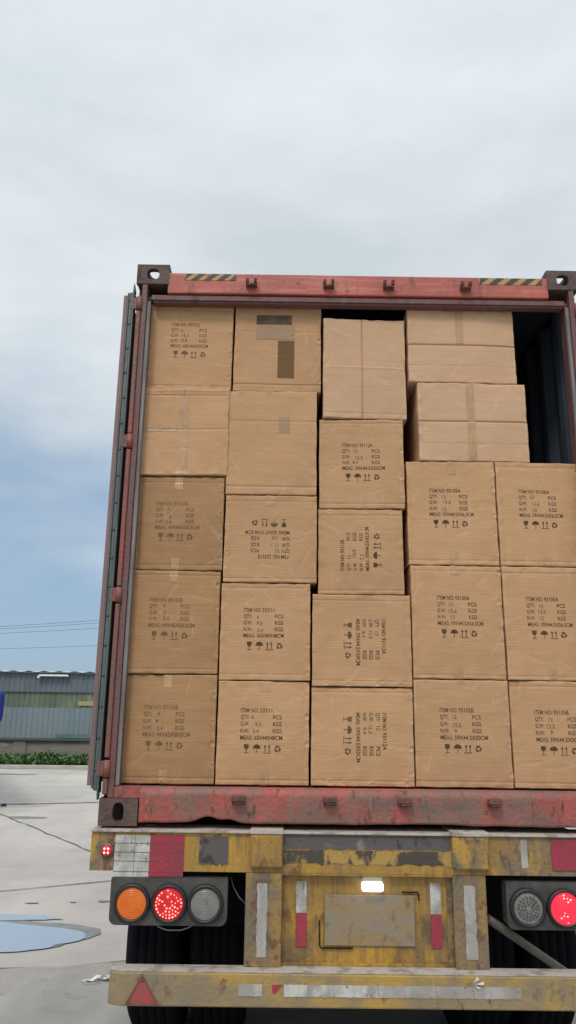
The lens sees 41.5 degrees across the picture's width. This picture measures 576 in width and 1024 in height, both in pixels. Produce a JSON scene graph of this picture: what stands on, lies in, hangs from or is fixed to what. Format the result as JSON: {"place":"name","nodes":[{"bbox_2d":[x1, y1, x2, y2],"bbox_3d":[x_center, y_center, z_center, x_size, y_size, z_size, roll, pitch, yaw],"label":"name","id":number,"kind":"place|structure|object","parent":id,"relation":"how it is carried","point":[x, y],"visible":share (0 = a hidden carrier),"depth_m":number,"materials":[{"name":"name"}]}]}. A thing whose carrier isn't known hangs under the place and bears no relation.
{"place":"outdoors","nodes":[
{"label":"outdoors","id":0,"kind":"place"},
{"bbox_2d":[4,646,78,648],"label":"overhead cable","id":1,"kind":"object","parent":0,"point":[40,647],"visible":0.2,"depth_m":48.02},
{"bbox_2d":[0,670,94,762],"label":"warehouse","id":2,"kind":"structure","parent":0,"point":[44,711],"depth_m":25.01,"materials":[{"name":"metal"}]},
{"bbox_2d":[0,620,96,626],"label":"overhead cable","id":3,"kind":"object","parent":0,"point":[50,623],"visible":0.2,"depth_m":48.41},
{"bbox_2d":[5,623,91,628],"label":"overhead cable","id":4,"kind":"object","parent":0,"point":[44,626],"visible":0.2,"depth_m":48.36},
{"bbox_2d":[0,628,96,633],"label":"overhead cable","id":5,"kind":"object","parent":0,"point":[54,630],"visible":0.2,"depth_m":48.30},
{"bbox_2d":[0,769,575,967],"bbox_3d":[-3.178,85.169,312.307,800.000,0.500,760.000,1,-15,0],"label":"ground","id":6,"kind":"structure","parent":0,"point":[31,858],"depth_m":8.54,"materials":[{"name":"concrete"}]},
{"bbox_2d":[0,690,4,721],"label":"parked truck","id":7,"kind":"object","parent":6,"relation":"on","point":[2,696],"visible":1,"depth_m":13.19,"materials":[{"name":"blue paint"}]},
{"bbox_2d":[8,816,46,817],"bbox_3d":[-4.270,4.984,12.416,0.694,0.001,0.278,1,-15,0],"label":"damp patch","id":8,"kind":"object","parent":6,"relation":"on","point":[25,817],"visible":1,"depth_m":12.41,"materials":[{"name":"concrete"}]},
{"bbox_2d":[0,914,62,919],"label":"puddle","id":9,"kind":"object","parent":6,"relation":"on","point":[19,917],"visible":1,"depth_m":6.38,"materials":[{"name":"liquid"}]},
{"bbox_2d":[0,921,85,951],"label":"puddle","id":10,"kind":"object","parent":6,"relation":"on","point":[15,937],"visible":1,"depth_m":5.83,"materials":[{"name":"liquid"}]},
{"bbox_2d":[0,762,85,764],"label":"planting bed","id":11,"kind":"object","parent":6,"relation":"on","point":[38,764],"depth_m":23.64,"materials":[{"name":"soil"}]},
{"bbox_2d":[0,750,88,764],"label":"ground cover plants","id":12,"kind":"object","parent":11,"relation":"on","point":[55,758],"visible":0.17,"depth_m":23.41,"materials":[{"name":"green plant"}]},
{"bbox_2d":[0,765,87,769],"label":"kerb","id":13,"kind":"structure","parent":6,"relation":"on","point":[81,767],"depth_m":22.89,"materials":[{"name":"concrete"}]},
{"bbox_2d":[1,814,90,850],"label":"pavement crack","id":14,"kind":"object","parent":6,"relation":"on","point":[47,833],"visible":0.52,"depth_m":10.74,"materials":[{"name":"grey concrete"}]},
{"bbox_2d":[0,920,100,950],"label":"damp patch","id":15,"kind":"object","parent":6,"relation":"on","point":[89,932],"visible":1,"depth_m":6.13,"materials":[{"name":"concrete"}]},
{"bbox_2d":[13,802,98,803],"bbox_3d":[-3.954,5.540,14.493,22.436,0.001,0.355,4,-15,-11],"label":"pavement joint","id":16,"kind":"object","parent":6,"relation":"on","point":[50,803],"visible":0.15,"depth_m":14.29,"materials":[{"name":"grey concrete"}]},
{"bbox_2d":[2,880,110,890],"bbox_3d":[-3.857,3.548,7.013,19.519,0.001,0.313,7,-16,-22],"label":"pavement joint","id":17,"kind":"object","parent":6,"relation":"on","point":[58,885],"visible":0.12,"depth_m":7.57,"materials":[{"name":"grey concrete"}]},
{"bbox_2d":[8,960,125,967],"bbox_3d":[-2.882,3.055,5.114,14.103,0.001,0.260,3,-15,-7],"label":"pavement joint","id":18,"kind":"object","parent":6,"relation":"on","point":[74,965],"visible":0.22,"depth_m":5.21,"materials":[{"name":"grey concrete"}]},
{"bbox_2d":[0,962,575,1023],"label":"pavement slab","id":19,"kind":"structure","parent":6,"relation":"on","point":[63,995],"depth_m":4.46,"materials":[{"name":"concrete"}]},
{"bbox_2d":[81,975,108,983],"bbox_3d":[-1.228,3.007,4.896,0.204,0.020,0.104,5,-16,-17],"label":"paper scrap","id":20,"kind":"object","parent":19,"relation":"on","point":[95,977],"visible":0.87,"depth_m":4.90,"materials":[{"name":"white paper"}]},
{"bbox_2d":[89,816,575,1023],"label":"semi trailer","id":21,"kind":"object","parent":19,"relation":"on","point":[224,920],"visible":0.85,"depth_m":3.38,"materials":[{"name":"yellow paint"}]},
{"bbox_2d":[87,264,575,827],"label":"shipping container","id":22,"kind":"object","parent":21,"relation":"on","point":[543,308],"visible":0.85,"depth_m":3.93,"materials":[{"name":"red metal"}]},
{"bbox_2d":[87,283,135,799],"bbox_3d":[-0.897,0.180,4.384,0.082,2.665,1.164,1,-15,0],"label":"door","id":23,"kind":"structure","parent":22,"relation":"in","point":[97,737],"depth_m":3.80,"materials":[{"name":"pink paint"}]},
{"bbox_2d":[121,674,219,783],"bbox_3d":[-0.580,1.100,3.880,0.463,0.506,0.513,1,-15,0],"label":"carton","id":24,"kind":"object","parent":22,"relation":"on","point":[170,732],"visible":0.93,"depth_m":3.64,"materials":[{"name":"brown cardboard"}]},
{"bbox_2d":[127,570,222,675],"bbox_3d":[-0.574,0.605,4.008,0.461,0.510,0.512,1,-15,0],"label":"carton","id":25,"kind":"object","parent":24,"relation":"on","point":[175,627],"visible":0.91,"depth_m":3.77,"materials":[{"name":"brown cardboard"}]},
{"bbox_2d":[135,477,225,575],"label":"carton","id":26,"kind":"object","parent":25,"relation":"on","point":[181,523],"visible":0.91,"depth_m":3.90,"materials":[{"name":"brown cardboard"}]},
{"bbox_2d":[141,388,229,480],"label":"carton","id":27,"kind":"object","parent":26,"relation":"on","point":[185,432],"visible":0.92,"depth_m":4.02,"materials":[{"name":"cardboard"}]},
{"bbox_2d":[147,304,234,390],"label":"carton","id":28,"kind":"object","parent":27,"relation":"on","point":[191,347],"visible":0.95,"depth_m":4.18,"materials":[{"name":"cardboard"}]},
{"bbox_2d":[215,681,308,785],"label":"carton","id":29,"kind":"object","parent":22,"relation":"on","point":[262,732],"visible":1,"depth_m":3.63,"materials":[{"name":"cardboard"}]},
{"bbox_2d":[219,583,309,681],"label":"carton","id":30,"kind":"object","parent":29,"relation":"on","point":[264,632],"visible":0.98,"depth_m":3.76,"materials":[{"name":"cardboard"}]},
{"bbox_2d":[223,495,316,599],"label":"carton","id":31,"kind":"object","parent":30,"relation":"on","point":[270,540],"visible":0.98,"depth_m":3.88,"materials":[{"name":"cardboard"}]},
{"bbox_2d":[225,391,316,496],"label":"carton","id":32,"kind":"object","parent":31,"relation":"on","point":[272,442],"visible":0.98,"depth_m":4.01,"materials":[{"name":"cardboard"}]},
{"bbox_2d":[233,308,320,419],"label":"carton","id":33,"kind":"object","parent":32,"relation":"on","point":[277,349],"visible":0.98,"depth_m":4.18,"materials":[{"name":"cardboard"}]},
{"bbox_2d":[309,687,414,786],"bbox_3d":[0.354,1.148,3.919,0.491,0.455,0.601,1,-15,0],"label":"carton","id":34,"kind":"object","parent":22,"relation":"on","point":[360,736],"visible":0.99,"depth_m":3.63,"materials":[{"name":"cardboard"}]},
{"bbox_2d":[309,594,411,688],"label":"carton","id":35,"kind":"object","parent":34,"relation":"on","point":[360,641],"visible":0.98,"depth_m":3.75,"materials":[{"name":"cardboard"}]},
{"bbox_2d":[314,509,404,595],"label":"carton","id":36,"kind":"object","parent":35,"relation":"on","point":[359,552],"visible":0.98,"depth_m":3.87,"materials":[{"name":"cardboard"}]},
{"bbox_2d":[316,420,404,512],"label":"carton","id":37,"kind":"object","parent":36,"relation":"on","point":[359,464],"visible":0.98,"depth_m":4.00,"materials":[{"name":"cardboard"}]},
{"bbox_2d":[319,318,406,426],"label":"carton","id":38,"kind":"object","parent":37,"relation":"on","point":[363,376],"visible":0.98,"depth_m":4.13,"materials":[{"name":"cardboard"}]},
{"bbox_2d":[411,680,513,788],"bbox_3d":[0.836,1.135,3.929,0.461,0.498,0.596,1,-15,0],"label":"carton","id":39,"kind":"object","parent":22,"relation":"on","point":[461,733],"visible":0.99,"depth_m":3.64,"materials":[{"name":"cardboard"}]},
{"bbox_2d":[404,566,506,680],"bbox_3d":[0.842,0.619,4.063,0.458,0.563,0.602,1,-15,0],"label":"carton","id":40,"kind":"object","parent":39,"relation":"on","point":[457,622],"visible":0.96,"depth_m":3.78,"materials":[{"name":"cardboard"}]},
{"bbox_2d":[402,462,498,571],"bbox_3d":[0.845,0.077,4.208,0.460,0.553,0.602,1,-15,0],"label":"carton","id":41,"kind":"object","parent":40,"relation":"on","point":[449,516],"visible":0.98,"depth_m":3.94,"materials":[{"name":"cardboard"}]},
{"bbox_2d":[403,383,529,464],"bbox_3d":[0.985,-0.418,4.296,0.584,0.445,0.507,1,-15,0],"label":"carton","id":42,"kind":"object","parent":41,"relation":"on","point":[458,422],"visible":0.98,"depth_m":4.06,"materials":[{"name":"cardboard"}]},
{"bbox_2d":[403,310,516,406],"bbox_3d":[0.951,-0.852,4.415,0.591,0.446,0.511,1,-15,0],"label":"carton","id":43,"kind":"object","parent":42,"relation":"on","point":[469,347],"visible":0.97,"depth_m":4.17,"materials":[{"name":"cardboard"}]},
{"bbox_2d":[507,681,575,788],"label":"carton","id":44,"kind":"object","parent":22,"relation":"on","point":[543,730],"visible":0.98,"depth_m":3.65,"materials":[{"name":"cardboard"}]},
{"bbox_2d":[500,566,575,681],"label":"carton","id":45,"kind":"object","parent":44,"relation":"on","point":[539,613],"visible":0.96,"depth_m":3.79,"materials":[{"name":"cardboard"}]},
{"bbox_2d":[493,462,575,567],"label":"carton","id":46,"kind":"object","parent":45,"relation":"on","point":[536,512],"visible":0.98,"depth_m":3.93,"materials":[{"name":"cardboard"}]},
{"bbox_2d":[0,0,575,672],"label":"sky","id":47,"kind":"structure","parent":0,"point":[399,138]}
]}

